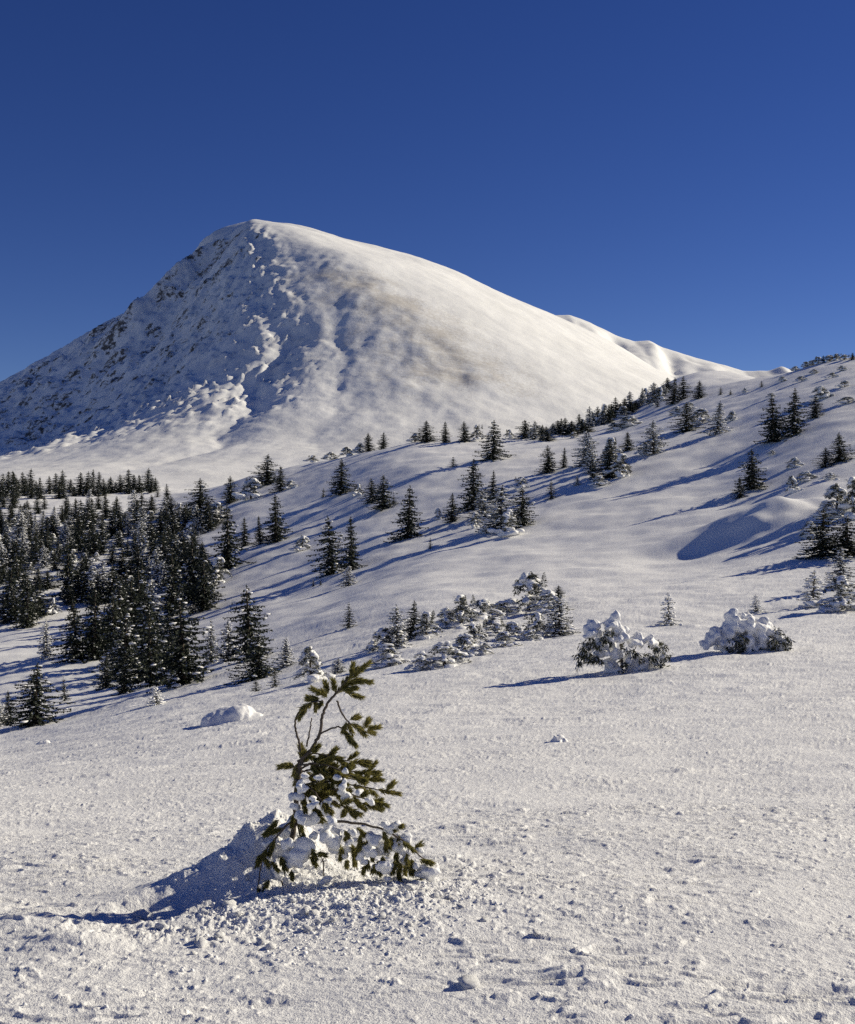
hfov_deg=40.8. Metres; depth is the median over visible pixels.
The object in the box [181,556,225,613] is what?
spruce tree
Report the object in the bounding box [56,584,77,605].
spruce tree
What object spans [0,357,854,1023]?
snow ground
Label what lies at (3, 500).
spruce tree
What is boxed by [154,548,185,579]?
spruce tree
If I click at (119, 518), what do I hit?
spruce tree
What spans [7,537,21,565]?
spruce tree
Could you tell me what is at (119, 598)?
spruce tree
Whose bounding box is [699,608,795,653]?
snowy bush
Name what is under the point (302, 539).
snowy bush
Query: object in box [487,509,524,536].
snowy bush
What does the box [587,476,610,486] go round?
snowy bush
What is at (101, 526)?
spruce tree
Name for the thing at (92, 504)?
spruce tree
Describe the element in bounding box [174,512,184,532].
spruce tree
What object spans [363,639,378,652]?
snowy bush
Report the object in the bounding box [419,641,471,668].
snowy bush
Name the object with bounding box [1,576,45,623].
spruce tree
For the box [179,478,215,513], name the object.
spruce tree
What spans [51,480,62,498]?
spruce tree
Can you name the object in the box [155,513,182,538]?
spruce tree
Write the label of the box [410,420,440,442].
spruce tree
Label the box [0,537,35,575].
spruce tree
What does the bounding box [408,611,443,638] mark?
snowy bush
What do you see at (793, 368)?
snowy bush
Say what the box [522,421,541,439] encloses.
frosted spruce
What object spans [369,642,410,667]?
snowy bush
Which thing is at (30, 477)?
spruce tree
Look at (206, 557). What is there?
spruce tree
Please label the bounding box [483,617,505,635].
snowy bush
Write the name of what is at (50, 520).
spruce tree
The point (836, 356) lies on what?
snowy bush
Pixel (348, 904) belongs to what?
snow chunk
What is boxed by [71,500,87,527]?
spruce tree
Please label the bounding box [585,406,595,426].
frosted spruce
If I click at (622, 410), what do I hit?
snowy bush
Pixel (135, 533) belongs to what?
spruce tree
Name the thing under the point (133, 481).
spruce tree
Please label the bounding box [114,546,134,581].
spruce tree
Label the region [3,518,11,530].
snowy bush
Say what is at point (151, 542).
spruce tree
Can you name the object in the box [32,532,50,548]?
spruce tree
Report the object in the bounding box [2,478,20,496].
spruce tree
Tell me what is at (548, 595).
snowy bush
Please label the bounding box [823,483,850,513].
snowy bush
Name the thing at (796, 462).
snowy bush
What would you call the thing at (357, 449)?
snowy bush
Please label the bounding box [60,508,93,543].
spruce tree
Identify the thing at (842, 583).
snowy bush
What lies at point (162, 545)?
spruce tree
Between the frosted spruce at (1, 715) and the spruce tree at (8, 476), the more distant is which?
the spruce tree at (8, 476)
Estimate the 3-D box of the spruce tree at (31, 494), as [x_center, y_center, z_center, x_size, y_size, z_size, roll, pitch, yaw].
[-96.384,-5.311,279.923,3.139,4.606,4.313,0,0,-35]
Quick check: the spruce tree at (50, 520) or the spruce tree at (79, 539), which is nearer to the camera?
the spruce tree at (79, 539)
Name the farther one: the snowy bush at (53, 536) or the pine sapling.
the snowy bush at (53, 536)
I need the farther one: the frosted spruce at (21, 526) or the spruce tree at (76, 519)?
the frosted spruce at (21, 526)
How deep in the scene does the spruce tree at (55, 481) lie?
315.51 m
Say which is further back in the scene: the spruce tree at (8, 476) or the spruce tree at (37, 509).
the spruce tree at (8, 476)
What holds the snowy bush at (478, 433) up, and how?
on the snow ground
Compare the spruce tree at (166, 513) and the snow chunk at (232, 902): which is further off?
the spruce tree at (166, 513)
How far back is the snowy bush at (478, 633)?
45.33 m
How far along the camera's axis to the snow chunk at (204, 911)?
5.39 m
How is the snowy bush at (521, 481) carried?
on the snow ground
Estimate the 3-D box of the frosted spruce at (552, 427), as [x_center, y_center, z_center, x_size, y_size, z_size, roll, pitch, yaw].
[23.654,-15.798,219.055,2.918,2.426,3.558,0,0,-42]
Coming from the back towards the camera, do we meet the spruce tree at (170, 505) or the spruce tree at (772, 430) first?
the spruce tree at (170, 505)
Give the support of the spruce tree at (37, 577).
on the snow ground
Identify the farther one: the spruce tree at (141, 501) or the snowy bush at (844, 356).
the spruce tree at (141, 501)
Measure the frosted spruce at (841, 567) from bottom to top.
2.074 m
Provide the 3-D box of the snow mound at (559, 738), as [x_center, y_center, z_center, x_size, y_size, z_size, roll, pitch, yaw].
[1.783,3.126,15.577,0.230,0.211,0.240,0,0,-41]
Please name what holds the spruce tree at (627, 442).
on the snow ground
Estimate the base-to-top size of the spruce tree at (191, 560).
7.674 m
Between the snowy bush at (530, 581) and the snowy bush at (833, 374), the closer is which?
the snowy bush at (530, 581)
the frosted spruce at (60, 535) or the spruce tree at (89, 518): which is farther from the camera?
the spruce tree at (89, 518)
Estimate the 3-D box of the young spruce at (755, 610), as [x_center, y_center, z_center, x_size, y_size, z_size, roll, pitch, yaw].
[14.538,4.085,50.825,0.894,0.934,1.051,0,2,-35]
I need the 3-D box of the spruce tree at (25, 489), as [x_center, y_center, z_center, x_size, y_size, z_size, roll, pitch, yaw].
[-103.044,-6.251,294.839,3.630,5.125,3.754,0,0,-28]
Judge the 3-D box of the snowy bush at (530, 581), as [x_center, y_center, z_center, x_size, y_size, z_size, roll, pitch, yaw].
[5.287,4.099,58.285,2.830,2.237,2.514,0,0,-25]
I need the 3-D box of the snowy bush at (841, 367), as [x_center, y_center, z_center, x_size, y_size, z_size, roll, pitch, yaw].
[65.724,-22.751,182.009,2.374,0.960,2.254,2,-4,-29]
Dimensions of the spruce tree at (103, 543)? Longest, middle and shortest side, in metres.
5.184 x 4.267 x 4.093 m
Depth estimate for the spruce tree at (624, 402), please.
238.72 m
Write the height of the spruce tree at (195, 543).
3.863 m
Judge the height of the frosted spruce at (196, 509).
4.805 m
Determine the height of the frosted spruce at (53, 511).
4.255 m
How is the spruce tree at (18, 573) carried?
on the snow ground
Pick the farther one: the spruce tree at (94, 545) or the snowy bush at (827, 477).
the spruce tree at (94, 545)
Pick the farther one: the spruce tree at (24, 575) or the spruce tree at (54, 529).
the spruce tree at (54, 529)
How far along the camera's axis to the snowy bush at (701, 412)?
166.94 m
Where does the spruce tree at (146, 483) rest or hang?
on the snow ground
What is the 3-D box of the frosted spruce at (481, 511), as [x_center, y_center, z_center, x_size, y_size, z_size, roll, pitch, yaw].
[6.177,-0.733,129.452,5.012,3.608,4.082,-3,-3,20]
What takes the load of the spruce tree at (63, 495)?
on the snow ground
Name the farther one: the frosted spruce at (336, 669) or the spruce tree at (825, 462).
the spruce tree at (825, 462)
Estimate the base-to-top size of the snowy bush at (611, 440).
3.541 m
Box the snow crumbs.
[13,774,854,1023]
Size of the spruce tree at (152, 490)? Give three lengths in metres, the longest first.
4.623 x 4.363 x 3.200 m
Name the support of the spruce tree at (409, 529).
on the snow ground
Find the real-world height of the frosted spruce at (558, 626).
1.890 m
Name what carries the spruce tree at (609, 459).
on the snow ground
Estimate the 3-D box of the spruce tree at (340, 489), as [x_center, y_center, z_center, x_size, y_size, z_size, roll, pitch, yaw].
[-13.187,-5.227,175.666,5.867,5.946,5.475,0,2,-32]
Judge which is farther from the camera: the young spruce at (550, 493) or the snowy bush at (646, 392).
the snowy bush at (646, 392)
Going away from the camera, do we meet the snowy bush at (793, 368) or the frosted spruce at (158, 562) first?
the frosted spruce at (158, 562)
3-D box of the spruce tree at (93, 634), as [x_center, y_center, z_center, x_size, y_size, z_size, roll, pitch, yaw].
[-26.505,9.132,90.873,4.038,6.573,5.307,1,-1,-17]
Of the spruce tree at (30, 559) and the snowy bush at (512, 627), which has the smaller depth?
the snowy bush at (512, 627)
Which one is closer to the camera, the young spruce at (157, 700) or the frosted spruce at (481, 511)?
the young spruce at (157, 700)
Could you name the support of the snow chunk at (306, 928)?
on the snow ground
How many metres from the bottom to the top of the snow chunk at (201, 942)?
0.045 m
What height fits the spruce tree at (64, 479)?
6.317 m
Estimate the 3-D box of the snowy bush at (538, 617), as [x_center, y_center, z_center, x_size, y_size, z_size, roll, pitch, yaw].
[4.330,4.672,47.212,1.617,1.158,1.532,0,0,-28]
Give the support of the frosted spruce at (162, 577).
on the snow ground
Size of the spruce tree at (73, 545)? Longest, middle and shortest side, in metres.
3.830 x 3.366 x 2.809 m
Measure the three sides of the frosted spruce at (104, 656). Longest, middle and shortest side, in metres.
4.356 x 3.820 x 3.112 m
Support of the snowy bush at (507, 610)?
on the snow ground
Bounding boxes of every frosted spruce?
[0,541,11,564]
[0,701,9,725]
[3,525,12,535]
[6,512,30,538]
[14,531,28,553]
[24,508,31,522]
[30,520,38,539]
[34,545,53,568]
[36,621,55,659]
[38,510,46,523]
[51,505,60,524]
[54,522,66,543]
[59,526,74,546]
[62,515,75,533]
[84,489,94,510]
[92,559,115,595]
[97,620,139,674]
[122,515,135,536]
[124,488,137,516]
[129,521,149,548]
[132,506,152,534]
[144,546,165,583]
[145,577,163,623]
[146,557,151,574]
[152,559,178,592]
[155,496,168,519]
[188,504,202,526]
[188,517,206,534]
[200,620,222,665]
[211,619,243,663]
[271,637,297,667]
[324,658,345,673]
[336,565,357,586]
[379,604,412,649]
[464,490,495,519]
[475,485,522,533]
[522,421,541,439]
[534,595,580,636]
[546,423,557,434]
[568,430,598,467]
[573,475,580,485]
[578,432,600,474]
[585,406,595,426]
[585,407,600,424]
[594,415,610,424]
[622,392,633,404]
[634,392,646,406]
[636,420,669,455]
[647,382,656,397]
[653,384,668,394]
[698,400,732,435]
[824,549,854,584]
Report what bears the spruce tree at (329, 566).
on the snow ground
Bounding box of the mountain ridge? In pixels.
[556,315,791,378]
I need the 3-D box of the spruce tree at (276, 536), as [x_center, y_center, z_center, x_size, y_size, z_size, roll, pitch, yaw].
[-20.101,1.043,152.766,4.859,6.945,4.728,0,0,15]
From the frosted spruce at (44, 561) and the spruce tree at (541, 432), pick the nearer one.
the frosted spruce at (44, 561)
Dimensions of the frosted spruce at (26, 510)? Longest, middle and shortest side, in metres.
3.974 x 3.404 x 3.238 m
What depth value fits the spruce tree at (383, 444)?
227.45 m
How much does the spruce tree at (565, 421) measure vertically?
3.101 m
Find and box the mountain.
[0,219,673,490]
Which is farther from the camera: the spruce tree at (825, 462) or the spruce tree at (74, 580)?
the spruce tree at (74, 580)
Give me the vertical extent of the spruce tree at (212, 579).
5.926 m
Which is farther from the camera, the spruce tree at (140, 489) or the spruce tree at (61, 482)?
the spruce tree at (61, 482)
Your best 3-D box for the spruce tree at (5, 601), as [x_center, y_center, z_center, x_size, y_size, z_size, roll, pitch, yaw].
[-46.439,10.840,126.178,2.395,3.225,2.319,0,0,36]
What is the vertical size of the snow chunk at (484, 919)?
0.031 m
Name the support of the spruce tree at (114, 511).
on the snow ground
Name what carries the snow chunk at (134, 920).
on the snow ground
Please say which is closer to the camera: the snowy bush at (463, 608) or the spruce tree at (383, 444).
the snowy bush at (463, 608)
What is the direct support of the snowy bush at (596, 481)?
on the snow ground
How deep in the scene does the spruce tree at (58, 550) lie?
168.96 m
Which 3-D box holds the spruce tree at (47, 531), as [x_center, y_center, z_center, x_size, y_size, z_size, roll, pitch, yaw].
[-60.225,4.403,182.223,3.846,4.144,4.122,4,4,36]
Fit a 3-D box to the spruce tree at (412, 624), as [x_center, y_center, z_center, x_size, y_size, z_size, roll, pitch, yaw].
[-0.533,4.807,50.858,1.962,1.876,1.439,0,3,-30]
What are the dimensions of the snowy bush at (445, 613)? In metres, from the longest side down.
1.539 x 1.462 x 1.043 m
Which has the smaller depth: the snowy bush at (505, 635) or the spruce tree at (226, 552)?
the snowy bush at (505, 635)
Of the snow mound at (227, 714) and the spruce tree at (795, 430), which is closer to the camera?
the snow mound at (227, 714)
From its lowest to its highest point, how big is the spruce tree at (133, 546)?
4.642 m
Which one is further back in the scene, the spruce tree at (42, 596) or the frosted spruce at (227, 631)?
the spruce tree at (42, 596)
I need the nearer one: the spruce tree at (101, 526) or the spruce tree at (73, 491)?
the spruce tree at (101, 526)
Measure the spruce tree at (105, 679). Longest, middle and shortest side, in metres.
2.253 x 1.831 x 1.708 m
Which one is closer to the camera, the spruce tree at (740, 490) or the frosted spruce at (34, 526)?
the spruce tree at (740, 490)
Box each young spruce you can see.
[58,677,71,701]
[145,687,165,705]
[249,678,264,691]
[266,668,281,686]
[340,604,356,628]
[545,480,558,499]
[655,593,682,626]
[745,594,767,613]
[795,570,825,607]
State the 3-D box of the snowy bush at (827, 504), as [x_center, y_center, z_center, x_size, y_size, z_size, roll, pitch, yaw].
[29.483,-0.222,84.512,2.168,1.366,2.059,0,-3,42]
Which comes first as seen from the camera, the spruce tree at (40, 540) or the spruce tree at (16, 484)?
the spruce tree at (40, 540)
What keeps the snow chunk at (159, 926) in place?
on the snow ground
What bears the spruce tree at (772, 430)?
on the snow ground
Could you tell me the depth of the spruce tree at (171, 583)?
118.17 m
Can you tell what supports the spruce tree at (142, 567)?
on the snow ground
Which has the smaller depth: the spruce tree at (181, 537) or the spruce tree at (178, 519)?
the spruce tree at (181, 537)
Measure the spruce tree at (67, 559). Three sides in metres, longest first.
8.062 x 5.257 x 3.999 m
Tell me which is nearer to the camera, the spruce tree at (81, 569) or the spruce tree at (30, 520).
the spruce tree at (81, 569)
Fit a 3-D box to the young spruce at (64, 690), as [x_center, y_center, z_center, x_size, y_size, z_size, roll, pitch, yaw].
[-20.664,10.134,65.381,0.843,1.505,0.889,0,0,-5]
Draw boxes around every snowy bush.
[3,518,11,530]
[25,562,35,572]
[46,598,62,613]
[50,533,57,540]
[60,549,78,561]
[77,553,95,565]
[86,566,100,576]
[91,552,99,560]
[141,541,149,551]
[147,511,156,520]
[173,503,184,513]
[181,522,196,537]
[208,557,232,584]
[211,502,231,520]
[232,477,261,499]
[282,480,297,488]
[288,535,310,550]
[293,646,335,682]
[302,455,318,461]
[321,452,339,459]
[337,447,354,456]
[350,443,366,452]
[350,484,364,495]
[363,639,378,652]
[367,627,408,650]
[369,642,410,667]
[404,651,436,670]
[406,433,420,441]
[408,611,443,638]
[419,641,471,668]
[433,508,444,519]
[436,607,458,627]
[439,633,477,655]
[448,594,486,628]
[453,622,490,642]
[455,598,509,620]
[464,512,481,527]
[468,641,493,655]
[469,425,485,439]
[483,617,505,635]
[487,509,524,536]
[487,600,522,617]
[491,631,522,647]
[495,621,526,640]
[503,429,514,438]
[504,571,562,611]
[508,477,530,488]
[519,630,544,640]
[522,612,550,636]
[523,589,568,611]
[563,432,578,437]
[571,610,672,673]
[576,419,589,431]
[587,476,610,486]
[590,476,606,484]
[595,403,607,421]
[598,437,623,462]
[602,453,632,477]
[606,422,622,430]
[611,415,642,428]
[615,406,632,417]
[633,443,648,454]
[641,388,650,401]
[645,397,656,405]
[653,387,664,400]
[668,406,684,415]
[681,402,697,408]
[691,408,716,423]
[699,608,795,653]
[724,411,736,420]
[765,450,774,454]
[776,376,786,381]
[784,457,803,468]
[785,475,803,492]
[790,366,799,370]
[792,376,808,381]
[795,471,818,481]
[798,521,817,536]
[801,361,813,367]
[806,575,854,609]
[807,356,822,363]
[809,386,833,398]
[812,500,843,516]
[816,595,853,612]
[818,472,838,479]
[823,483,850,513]
[824,355,835,361]
[824,372,839,377]
[831,353,841,359]
[834,380,849,386]
[835,396,854,402]
[836,365,847,370]
[836,476,854,519]
[838,354,849,359]
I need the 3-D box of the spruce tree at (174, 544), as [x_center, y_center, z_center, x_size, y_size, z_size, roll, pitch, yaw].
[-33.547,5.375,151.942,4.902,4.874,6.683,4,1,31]
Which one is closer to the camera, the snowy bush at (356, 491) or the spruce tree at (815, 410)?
the spruce tree at (815, 410)
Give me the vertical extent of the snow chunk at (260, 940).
0.044 m
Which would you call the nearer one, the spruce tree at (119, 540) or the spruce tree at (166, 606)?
the spruce tree at (166, 606)
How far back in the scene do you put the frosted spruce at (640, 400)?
237.82 m
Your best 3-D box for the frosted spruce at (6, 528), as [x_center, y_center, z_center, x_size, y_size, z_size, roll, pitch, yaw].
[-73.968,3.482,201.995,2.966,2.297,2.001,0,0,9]
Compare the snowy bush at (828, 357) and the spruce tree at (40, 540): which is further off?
the snowy bush at (828, 357)
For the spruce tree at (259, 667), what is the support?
on the snow ground
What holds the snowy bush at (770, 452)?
on the snow ground
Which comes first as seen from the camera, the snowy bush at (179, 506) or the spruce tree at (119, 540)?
the spruce tree at (119, 540)
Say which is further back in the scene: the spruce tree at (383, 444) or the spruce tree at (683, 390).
the spruce tree at (383, 444)
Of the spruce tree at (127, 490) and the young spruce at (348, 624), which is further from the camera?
the spruce tree at (127, 490)
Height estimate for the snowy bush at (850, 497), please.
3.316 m
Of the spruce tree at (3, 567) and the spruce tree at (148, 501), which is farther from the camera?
the spruce tree at (148, 501)
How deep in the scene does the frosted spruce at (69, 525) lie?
194.89 m
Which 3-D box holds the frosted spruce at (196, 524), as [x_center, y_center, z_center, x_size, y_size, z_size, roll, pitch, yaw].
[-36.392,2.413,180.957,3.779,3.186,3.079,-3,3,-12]
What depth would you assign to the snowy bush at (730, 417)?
160.76 m
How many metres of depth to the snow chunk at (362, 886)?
5.68 m
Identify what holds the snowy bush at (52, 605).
on the snow ground
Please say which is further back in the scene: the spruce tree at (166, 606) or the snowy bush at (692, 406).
the snowy bush at (692, 406)
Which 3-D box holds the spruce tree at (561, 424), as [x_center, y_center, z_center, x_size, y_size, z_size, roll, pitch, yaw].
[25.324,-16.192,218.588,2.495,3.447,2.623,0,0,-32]
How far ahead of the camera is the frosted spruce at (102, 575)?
136.79 m
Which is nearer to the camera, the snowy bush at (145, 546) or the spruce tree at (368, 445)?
the snowy bush at (145, 546)
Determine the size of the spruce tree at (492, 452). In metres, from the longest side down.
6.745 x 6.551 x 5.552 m
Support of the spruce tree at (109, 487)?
on the snow ground
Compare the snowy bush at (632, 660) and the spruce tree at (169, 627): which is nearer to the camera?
the snowy bush at (632, 660)
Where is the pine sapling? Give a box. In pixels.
[254,658,440,893]
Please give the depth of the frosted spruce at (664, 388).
241.82 m
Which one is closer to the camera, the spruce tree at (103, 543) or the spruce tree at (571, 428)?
the spruce tree at (103, 543)
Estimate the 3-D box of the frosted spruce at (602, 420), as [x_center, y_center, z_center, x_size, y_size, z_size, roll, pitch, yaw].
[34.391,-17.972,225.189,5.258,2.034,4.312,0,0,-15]
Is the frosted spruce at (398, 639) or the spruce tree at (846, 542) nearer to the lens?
the frosted spruce at (398, 639)
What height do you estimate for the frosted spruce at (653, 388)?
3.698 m
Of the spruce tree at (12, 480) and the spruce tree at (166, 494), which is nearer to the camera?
the spruce tree at (166, 494)
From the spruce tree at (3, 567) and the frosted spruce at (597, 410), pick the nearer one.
the spruce tree at (3, 567)
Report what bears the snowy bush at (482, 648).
on the snow ground
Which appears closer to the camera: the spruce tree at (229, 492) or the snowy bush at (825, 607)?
the snowy bush at (825, 607)
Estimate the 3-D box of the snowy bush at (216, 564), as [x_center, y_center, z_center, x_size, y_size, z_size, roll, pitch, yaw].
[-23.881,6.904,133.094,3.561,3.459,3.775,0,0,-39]
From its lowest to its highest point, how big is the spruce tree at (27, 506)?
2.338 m
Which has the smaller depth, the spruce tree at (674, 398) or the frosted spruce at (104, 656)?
the frosted spruce at (104, 656)
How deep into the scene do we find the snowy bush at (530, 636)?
44.66 m
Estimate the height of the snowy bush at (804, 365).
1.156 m
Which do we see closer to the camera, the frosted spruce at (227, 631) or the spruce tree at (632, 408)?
the frosted spruce at (227, 631)
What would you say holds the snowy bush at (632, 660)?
on the snow ground
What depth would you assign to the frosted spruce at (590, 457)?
142.59 m
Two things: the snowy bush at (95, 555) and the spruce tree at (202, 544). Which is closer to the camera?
the spruce tree at (202, 544)
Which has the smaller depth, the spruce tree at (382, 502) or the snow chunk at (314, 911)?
the snow chunk at (314, 911)
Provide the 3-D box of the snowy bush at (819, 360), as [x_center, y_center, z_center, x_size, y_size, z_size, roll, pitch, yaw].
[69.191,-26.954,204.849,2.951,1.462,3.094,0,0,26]
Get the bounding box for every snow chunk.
[131,917,142,923]
[132,909,148,919]
[154,922,168,930]
[182,924,191,929]
[196,937,207,947]
[198,908,208,914]
[213,931,224,937]
[222,899,236,906]
[235,911,241,915]
[256,937,269,944]
[265,941,275,949]
[286,898,295,902]
[299,907,308,916]
[302,924,311,932]
[308,909,319,916]
[328,916,336,921]
[346,902,354,907]
[357,883,368,889]
[377,911,385,918]
[403,884,412,890]
[429,892,439,898]
[456,903,464,907]
[457,974,479,988]
[480,916,488,921]
[532,929,540,935]
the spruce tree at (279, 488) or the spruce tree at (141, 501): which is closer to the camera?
the spruce tree at (279, 488)
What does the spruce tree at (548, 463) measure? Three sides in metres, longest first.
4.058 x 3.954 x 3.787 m
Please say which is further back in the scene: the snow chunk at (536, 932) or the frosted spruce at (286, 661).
the frosted spruce at (286, 661)
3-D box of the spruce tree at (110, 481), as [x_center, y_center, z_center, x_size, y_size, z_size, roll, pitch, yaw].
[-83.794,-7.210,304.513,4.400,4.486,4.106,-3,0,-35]
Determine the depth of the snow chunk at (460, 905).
5.30 m
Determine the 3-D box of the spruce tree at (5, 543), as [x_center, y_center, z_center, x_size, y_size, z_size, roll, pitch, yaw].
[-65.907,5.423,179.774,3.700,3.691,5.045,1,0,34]
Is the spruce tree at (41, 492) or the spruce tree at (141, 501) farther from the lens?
the spruce tree at (41, 492)
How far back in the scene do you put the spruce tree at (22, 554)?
170.80 m
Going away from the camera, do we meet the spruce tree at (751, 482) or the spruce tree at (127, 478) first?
the spruce tree at (751, 482)
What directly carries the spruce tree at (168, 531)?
on the snow ground
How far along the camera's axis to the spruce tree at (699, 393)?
213.13 m
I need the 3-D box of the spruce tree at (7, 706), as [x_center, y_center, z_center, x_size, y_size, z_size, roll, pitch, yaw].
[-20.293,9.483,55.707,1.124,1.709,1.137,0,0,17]
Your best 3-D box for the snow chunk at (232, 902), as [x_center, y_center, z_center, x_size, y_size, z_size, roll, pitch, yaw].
[-0.927,1.871,5.465,0.102,0.044,0.079,21,1,-17]
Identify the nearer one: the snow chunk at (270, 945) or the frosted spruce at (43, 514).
the snow chunk at (270, 945)
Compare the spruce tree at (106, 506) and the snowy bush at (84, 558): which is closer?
the snowy bush at (84, 558)
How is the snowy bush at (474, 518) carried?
on the snow ground
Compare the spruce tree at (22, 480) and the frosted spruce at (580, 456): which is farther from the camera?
the spruce tree at (22, 480)
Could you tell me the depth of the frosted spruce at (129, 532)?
193.26 m
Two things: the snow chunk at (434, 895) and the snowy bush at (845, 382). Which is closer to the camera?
the snow chunk at (434, 895)
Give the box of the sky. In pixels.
[0,0,854,381]
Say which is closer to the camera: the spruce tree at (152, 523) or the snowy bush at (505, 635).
the snowy bush at (505, 635)
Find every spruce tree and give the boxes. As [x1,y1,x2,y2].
[0,481,9,499]
[0,495,8,507]
[0,511,9,533]
[0,530,11,544]
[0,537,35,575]
[0,553,30,587]
[0,560,7,585]
[0,562,9,581]
[0,565,19,614]
[0,589,21,625]
[0,596,10,623]
[0,662,75,727]
[1,535,11,554]
[1,562,32,596]
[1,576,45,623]
[1,690,19,721]
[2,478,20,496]
[4,490,19,507]
[5,471,11,481]
[5,504,16,524]
[7,487,19,501]
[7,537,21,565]
[8,575,46,629]
[9,472,21,491]
[9,504,28,532]
[10,479,21,497]
[15,570,36,599]
[18,547,27,562]
[19,472,32,490]
[20,478,28,495]
[21,500,33,509]
[25,468,36,489]
[25,510,37,530]
[25,527,33,541]
[25,529,41,558]
[25,550,36,566]
[26,482,35,498]
[27,542,40,562]
[31,496,46,513]
[31,519,50,543]
[31,569,44,587]
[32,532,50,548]
[32,580,52,617]
[33,478,46,498]
[36,570,63,589]
[37,519,52,539]
[37,527,56,550]
[40,496,48,509]
[40,534,53,556]
[43,476,54,493]
[44,516,61,532]
[45,539,76,600]
[46,548,61,570]
[47,536,63,562]
[49,514,61,537]
[49,596,92,663]
[51,473,58,490]
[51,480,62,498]
[55,475,64,491]
[55,540,76,575]
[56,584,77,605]
[57,470,68,489]
[57,497,71,519]
[57,505,68,523]
[58,487,68,498]
[58,566,91,602]
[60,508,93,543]
[61,534,79,553]
[64,479,76,492]
[66,498,78,519]
[66,586,114,663]
[68,472,85,494]
[68,570,94,601]
[69,487,78,496]
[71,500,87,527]
[72,519,85,550]
[73,558,93,587]
[74,571,110,606]
[77,471,96,495]
[77,529,95,551]
[77,549,94,574]
[79,500,103,528]
[79,527,108,556]
[83,593,134,657]
[84,591,192,663]
[85,470,101,494]
[85,582,141,647]
[86,500,101,524]
[87,524,96,535]
[88,612,142,680]
[88,655,115,690]
[89,529,112,553]
[91,513,109,541]
[92,486,102,496]
[94,472,102,490]
[94,495,101,509]
[96,493,112,519]
[97,562,120,602]
[100,478,109,495]
[101,544,119,564]
[104,496,127,517]
[104,508,118,526]
[104,516,122,536]
[104,569,134,611]
[105,576,159,627]
[106,476,115,491]
[106,481,112,493]
[107,507,132,537]
[109,649,135,695]
[110,578,133,625]
[111,470,133,491]
[111,605,173,687]
[112,530,126,547]
[113,476,125,492]
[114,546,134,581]
[120,561,163,604]
[121,484,132,493]
[124,540,132,555]
[125,543,150,577]
[125,567,161,628]
[126,534,145,562]
[127,575,176,617]
[128,529,140,544]
[129,501,141,527]
[130,475,139,491]
[130,493,154,520]
[133,475,148,492]
[136,468,158,489]
[140,526,161,559]
[140,593,219,694]
[144,478,156,492]
[144,495,159,510]
[144,514,159,544]
[146,497,158,518]
[151,510,167,535]
[151,532,173,561]
[153,478,160,490]
[153,535,181,565]
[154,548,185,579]
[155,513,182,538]
[155,560,178,586]
[155,611,191,670]
[156,507,176,528]
[156,526,170,546]
[156,550,190,613]
[158,523,172,543]
[162,484,169,499]
[165,496,179,519]
[167,532,176,547]
[170,530,188,549]
[173,536,194,572]
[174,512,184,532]
[176,536,218,602]
[178,506,190,529]
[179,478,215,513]
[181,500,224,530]
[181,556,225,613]
[182,506,193,521]
[183,548,224,600]
[185,529,204,549]
[187,541,213,570]
[189,534,200,555]
[194,546,216,573]
[198,507,218,533]
[207,504,255,569]
[217,584,274,666]
[220,476,240,503]
[223,633,281,685]
[238,517,253,546]
[247,454,279,485]
[251,515,267,546]
[255,495,292,544]
[268,466,288,492]
[306,516,346,578]
[322,459,356,496]
[337,517,367,570]
[357,479,379,503]
[361,434,378,451]
[366,476,399,510]
[377,433,388,449]
[383,485,428,542]
[394,600,432,639]
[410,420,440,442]
[439,422,450,442]
[441,493,461,522]
[456,422,474,442]
[456,459,494,513]
[472,420,511,461]
[485,470,499,499]
[510,486,538,527]
[514,421,532,438]
[534,445,559,474]
[537,424,545,439]
[538,431,557,440]
[554,585,565,596]
[555,418,568,431]
[556,419,564,433]
[558,421,582,435]
[558,448,568,467]
[575,419,594,432]
[587,442,631,479]
[588,461,597,478]
[600,404,616,414]
[602,405,615,422]
[609,397,619,410]
[618,432,636,450]
[621,398,628,406]
[627,402,637,412]
[660,377,686,404]
[661,377,673,391]
[667,403,704,433]
[677,377,692,399]
[689,380,707,399]
[730,477,749,498]
[732,451,767,490]
[753,395,790,444]
[777,388,809,436]
[791,508,853,559]
[801,394,825,419]
[807,515,854,559]
[810,448,835,467]
[826,433,854,463]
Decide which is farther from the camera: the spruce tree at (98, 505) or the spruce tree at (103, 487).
the spruce tree at (103, 487)
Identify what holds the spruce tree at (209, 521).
on the snow ground
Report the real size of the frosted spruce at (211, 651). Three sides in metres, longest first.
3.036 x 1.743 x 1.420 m
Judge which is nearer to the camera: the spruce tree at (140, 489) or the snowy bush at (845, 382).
the snowy bush at (845, 382)
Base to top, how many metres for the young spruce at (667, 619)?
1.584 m
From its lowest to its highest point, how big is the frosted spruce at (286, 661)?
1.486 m
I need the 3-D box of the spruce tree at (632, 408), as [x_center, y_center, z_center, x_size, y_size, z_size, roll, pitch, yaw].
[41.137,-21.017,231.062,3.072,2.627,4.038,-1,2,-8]
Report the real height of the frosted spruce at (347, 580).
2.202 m
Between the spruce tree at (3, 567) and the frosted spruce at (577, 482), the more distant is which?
the spruce tree at (3, 567)
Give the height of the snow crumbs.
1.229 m
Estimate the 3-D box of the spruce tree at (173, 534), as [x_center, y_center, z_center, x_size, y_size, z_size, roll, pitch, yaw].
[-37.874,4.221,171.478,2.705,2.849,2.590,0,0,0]
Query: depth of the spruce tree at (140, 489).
301.37 m
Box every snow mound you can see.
[36,740,49,744]
[200,703,263,726]
[550,734,567,742]
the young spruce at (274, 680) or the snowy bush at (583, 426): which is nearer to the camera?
the young spruce at (274, 680)
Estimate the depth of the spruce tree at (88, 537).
177.95 m
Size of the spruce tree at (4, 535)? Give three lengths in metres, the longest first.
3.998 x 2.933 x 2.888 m

